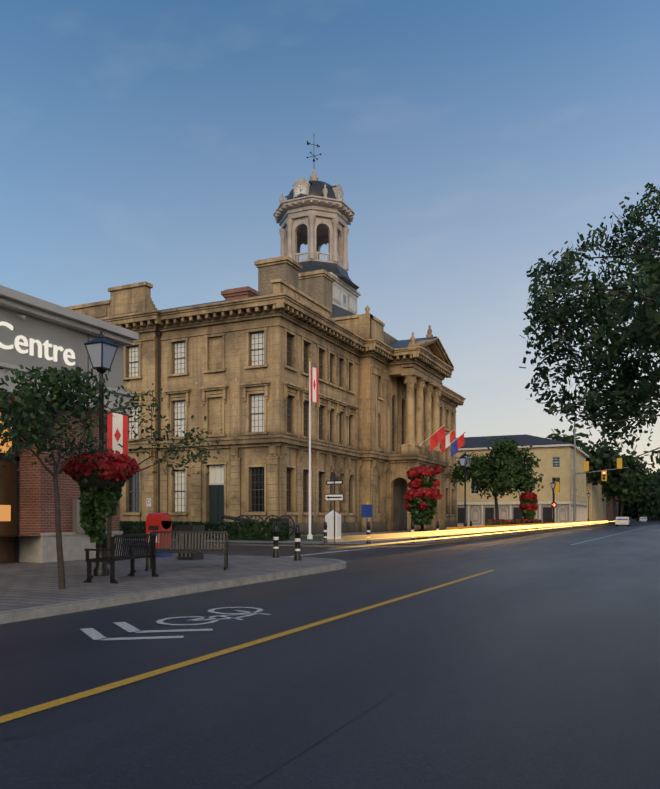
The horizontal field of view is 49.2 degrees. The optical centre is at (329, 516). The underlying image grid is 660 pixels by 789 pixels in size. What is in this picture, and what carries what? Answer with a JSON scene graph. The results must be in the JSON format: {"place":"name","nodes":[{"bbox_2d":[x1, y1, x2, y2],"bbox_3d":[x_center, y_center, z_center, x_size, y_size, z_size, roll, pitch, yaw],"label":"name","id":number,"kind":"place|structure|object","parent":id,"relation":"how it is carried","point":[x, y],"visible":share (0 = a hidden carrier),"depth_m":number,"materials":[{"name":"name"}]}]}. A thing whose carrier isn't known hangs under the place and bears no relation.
{"place":"outdoors","nodes":[
{"label":"outdoors","id":0,"kind":"place"},
{"bbox_2d":[0,520,635,623],"bbox_3d":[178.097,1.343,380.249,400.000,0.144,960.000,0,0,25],"label":"pavement","id":1,"kind":"structure","parent":0,"point":[30,590],"depth_m":15.72,"materials":[{"name":"concrete"}]},
{"bbox_2d":[0,364,127,588],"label":"small tree","id":2,"kind":"object","parent":1,"relation":"on","point":[55,376],"depth_m":12.29,"materials":[{"name":"green plant"}]},
{"bbox_2d":[0,285,137,562],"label":"building","id":3,"kind":"structure","parent":1,"relation":"on","point":[27,520],"depth_m":20.34,"materials":[{"name":"paint"}]},
{"bbox_2d":[0,321,74,365],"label":"shop sign letters","id":4,"kind":"object","parent":3,"relation":"attached to","point":[17,343],"visible":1,"depth_m":19.85,"materials":[{"name":"white plastic"}]},
{"bbox_2d":[78,328,129,575],"bbox_3d":[-4.969,-1.421,15.680,1.057,5.392,1.099,0,0,-31],"label":"street lamp","id":5,"kind":"object","parent":1,"relation":"on","point":[101,350],"visible":0.65,"depth_m":15.63,"materials":[{"name":"black metal"}]},
{"bbox_2d":[61,450,140,544],"bbox_3d":[-4.997,-0.431,15.680,1.634,2.054,1.640,0,0,25],"label":"flower basket","id":6,"kind":"object","parent":5,"relation":"attached to","point":[97,508],"visible":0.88,"depth_m":15.31,"materials":[{"name":"green plant"}]},
{"bbox_2d":[84,533,158,583],"bbox_3d":[-4.221,0.821,14.713,0.744,0.942,1.660,0,0,15],"label":"bench","id":7,"kind":"object","parent":1,"relation":"on","point":[112,558],"visible":0.98,"depth_m":14.38,"materials":[{"name":"black metal"}]},
{"bbox_2d":[46,379,222,563],"bbox_3d":[-5.267,-1.258,19.383,4.533,5.069,5.283,0,0,25],"label":"tree","id":8,"kind":"object","parent":1,"relation":"on","point":[121,400],"depth_m":19.30,"materials":[{"name":"green plant"}]},
{"bbox_2d":[146,513,171,556],"bbox_3d":[-5.497,0.568,23.157,0.600,1.413,0.546,0,0,25],"label":"mailbox","id":9,"kind":"object","parent":1,"relation":"on","point":[158,521],"visible":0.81,"depth_m":22.97,"materials":[{"name":"red paint"}]},
{"bbox_2d":[145,531,227,570],"bbox_3d":[-3.457,0.821,17.525,1.910,0.942,0.744,0,0,-3],"label":"bench","id":10,"kind":"object","parent":1,"relation":"on","point":[224,550],"visible":0.92,"depth_m":17.77,"materials":[{"name":"black metal"}]},
{"bbox_2d":[176,525,204,559],"bbox_3d":[-4.181,0.765,21.605,0.620,1.020,0.620,0,0,25],"label":"trash can","id":11,"kind":"object","parent":1,"relation":"on","point":[190,556],"visible":0.67,"depth_m":21.38,"materials":[{"name":"black metal"}]},
{"bbox_2d":[119,521,289,540],"bbox_3d":[-21.178,0.781,47.497,41.561,1.144,1.081,0,0,25],"label":"hedge","id":12,"kind":"object","parent":1,"relation":"on","point":[252,531],"visible":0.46,"depth_m":39.62,"materials":[{"name":"green plant"}]},
{"bbox_2d":[146,474,343,542],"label":"street signs","id":13,"kind":"object","parent":1,"relation":"on","point":[334,497],"visible":0.96,"depth_m":34.97,"materials":[{"name":"white metal"}]},
{"bbox_2d":[65,141,465,535],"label":"town hall building","id":14,"kind":"structure","parent":1,"relation":"on","point":[234,365],"depth_m":52.93,"materials":[{"name":"stone"}]},
{"bbox_2d":[419,424,464,456],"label":"flags","id":15,"kind":"object","parent":14,"relation":"attached to","point":[437,436],"visible":0.9,"depth_m":66.30,"materials":[{"name":"red fabric"}]},
{"bbox_2d":[323,510,343,541],"bbox_3d":[0.167,0.450,37.955,0.900,1.650,0.700,0,0,25],"label":"stone marker","id":16,"kind":"object","parent":1,"relation":"on","point":[329,518],"visible":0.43,"depth_m":37.72,"materials":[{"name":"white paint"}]},
{"bbox_2d":[288,536,382,540],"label":"lawn","id":17,"kind":"structure","parent":1,"relation":"on","point":[315,538],"depth_m":42.14,"materials":[{"name":"green plant"}]},
{"bbox_2d":[221,514,303,535],"bbox_3d":[-4.186,0.547,44.246,5.852,1.424,1.660,0,0,25],"label":"bicycle rack","id":18,"kind":"object","parent":17,"relation":"on","point":[277,519],"visible":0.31,"depth_m":44.15,"materials":[{"name":"black"}]},
{"bbox_2d":[307,358,317,538],"bbox_3d":[-0.969,-3.760,39.963,0.616,10.070,0.304,0,0,-11],"label":"flagpole","id":19,"kind":"object","parent":17,"relation":"on","point":[313,384],"visible":0.94,"depth_m":39.90,"materials":[{"name":"white metal"}]},
{"bbox_2d":[361,502,371,536],"bbox_3d":[2.294,0.185,44.854,0.700,2.180,0.240,0,0,25],"label":"blue sign","id":20,"kind":"object","parent":17,"relation":"on","point":[366,510],"visible":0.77,"depth_m":44.83,"materials":[{"name":"blue metal"}]},
{"bbox_2d":[273,519,553,560],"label":"bollards","id":21,"kind":"object","parent":1,"relation":"on","point":[297,556],"visible":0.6,"depth_m":22.74,"materials":[{"name":"black metal"}]},
{"bbox_2d":[416,465,427,538],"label":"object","id":22,"kind":"object","parent":1,"relation":"on","point":[422,531],"visible":0.4,"depth_m":41.73,"materials":[{"name":"yellow metal"}]},
{"bbox_2d":[404,465,441,524],"bbox_3d":[5.439,-1.279,41.998,2.286,3.552,2.056,0,0,-2],"label":"flower arrangement","id":23,"kind":"object","parent":22,"relation":"attached to","point":[422,496],"visible":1,"depth_m":41.43,"materials":[{"name":"red plant"}]},
{"bbox_2d":[458,451,471,536],"bbox_3d":[8.658,-1.487,46.179,0.508,5.524,1.608,0,0,25],"label":"twin lamp","id":24,"kind":"object","parent":1,"relation":"on","point":[465,460],"visible":0.98,"depth_m":46.13,"materials":[{"name":"black metal"}]},
{"bbox_2d":[443,436,543,519],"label":"forecourt tree","id":25,"kind":"object","parent":1,"relation":"on","point":[511,457],"depth_m":69.09,"materials":[{"name":"green plant"}]},
{"bbox_2d":[484,528,539,533],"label":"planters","id":26,"kind":"object","parent":1,"relation":"on","point":[510,530],"visible":0.06,"depth_m":59.10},
{"bbox_2d":[485,519,539,525],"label":"planter flowers","id":27,"kind":"object","parent":26,"relation":"on","point":[506,521],"visible":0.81,"depth_m":59.43,"materials":[{"name":"green plant"}]},
{"bbox_2d":[550,481,555,527],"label":"lamp","id":28,"kind":"object","parent":1,"relation":"on","point":[553,484],"visible":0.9,"depth_m":80.85,"materials":[{"name":"black metal"}]},
{"bbox_2d":[587,491,589,520],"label":"lamp","id":29,"kind":"object","parent":1,"relation":"on","point":[588,494],"visible":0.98,"depth_m":117.09,"materials":[{"name":"black metal"}]},
{"bbox_2d":[519,182,659,464],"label":"tree","id":30,"kind":"object","parent":1,"relation":"on","point":[647,285],"depth_m":14.75,"materials":[{"name":"green plant"}]},
{"bbox_2d":[551,415,628,526],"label":"traffic lights","id":31,"kind":"object","parent":1,"relation":"on","point":[586,469],"visible":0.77,"depth_m":91.39},
{"bbox_2d":[546,425,652,489],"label":"tree","id":32,"kind":"object","parent":1,"relation":"on","point":[602,457],"visible":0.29,"depth_m":118.07,"materials":[{"name":"green plant"}]},
{"bbox_2d":[602,470,647,508],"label":"tree","id":33,"kind":"object","parent":1,"relation":"on","point":[614,490],"depth_m":137.09,"materials":[{"name":"green plant"}]},
{"bbox_2d":[617,458,659,517],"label":"tree","id":34,"kind":"object","parent":1,"relation":"on","point":[650,499],"visible":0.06,"depth_m":161.76,"materials":[{"name":"green plant"}]},
{"bbox_2d":[642,470,659,518],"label":"tree","id":35,"kind":"object","parent":1,"relation":"on","point":[657,477],"visible":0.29,"depth_m":225.91,"materials":[{"name":"green plant"}]},
{"bbox_2d":[0,520,659,788],"bbox_3d":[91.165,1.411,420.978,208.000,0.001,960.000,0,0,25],"label":"road","id":36,"kind":"structure","parent":0,"point":[558,687],"depth_m":6.30,"materials":[{"name":"grey asphalt"}]},
{"bbox_2d":[0,524,656,722],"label":"road markings","id":37,"kind":"object","parent":36,"relation":"on","point":[93,633],"visible":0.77,"depth_m":8.49,"materials":[{"name":"yellow paint"}]},
{"bbox_2d":[245,543,626,788],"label":"road crack","id":38,"kind":"object","parent":36,"relation":"on","point":[383,699],"visible":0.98,"depth_m":5.28,"materials":[{"name":"black asphalt"}]},
{"bbox_2d":[358,521,612,539],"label":"light trail","id":39,"kind":"object","parent":36,"relation":"on","point":[465,531],"visible":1,"depth_m":43.09,"materials":[{"name":"yellow"}]},
{"bbox_2d":[446,520,607,535],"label":"light trails","id":40,"kind":"object","parent":36,"relation":"on","point":[465,527],"visible":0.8,"depth_m":45.35,"materials":[{"name":"yellow"}]},
{"bbox_2d":[615,517,629,525],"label":"white car","id":41,"kind":"object","parent":36,"relation":"on","point":[622,520],"visible":0.96,"depth_m":108.56,"materials":[{"name":"white metal"}]},
{"bbox_2d":[619,479,659,516],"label":"tree","id":42,"kind":"object","parent":36,"relation":"on","point":[652,487],"depth_m":218.51,"materials":[{"name":"green plant"}]},
{"bbox_2d":[640,517,646,521],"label":"grey car","id":43,"kind":"object","parent":36,"relation":"on","point":[643,518],"visible":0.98,"depth_m":195.42,"materials":[{"name":"white metal"}]},
{"bbox_2d":[645,468,659,520],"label":"tree","id":44,"kind":"object","parent":36,"relation":"on","point":[651,470],"depth_m":240.32,"materials":[{"name":"green plant"}]},
{"bbox_2d":[0,0,659,472],"label":"sky","id":45,"kind":"structure","parent":0,"point":[159,143],"materials":[{"name":"blue"}]},
{"bbox_2d":[519,491,537,518],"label":"flower arrangement","id":46,"kind":"object","parent":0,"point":[528,505],"visible":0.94,"depth_m":71.80,"materials":[{"name":"red plant"}]},
{"label":"ground","id":47,"kind":"structure","parent":0,"visible":0},
{"bbox_2d":[456,434,588,526],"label":"cream building","id":48,"kind":"structure","parent":47,"relation":"on","point":[556,462],"depth_m":96.65,"materials":[{"name":"paint"}]},
{"bbox_2d":[586,473,617,524],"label":"buildings","id":49,"kind":"structure","parent":47,"relation":"on","point":[598,510],"depth_m":134.58,"materials":[{"name":"beige paint"}]},
{"bbox_2d":[618,502,659,520],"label":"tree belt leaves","id":50,"kind":"object","parent":47,"relation":"on","point":[633,514],"visible":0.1,"depth_m":260.17,"materials":[{"name":"green plant"}]},
{"bbox_2d":[619,514,659,519],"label":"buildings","id":51,"kind":"structure","parent":47,"relation":"on","point":[639,515],"depth_m":301.68,"materials":[{"name":"brick"}]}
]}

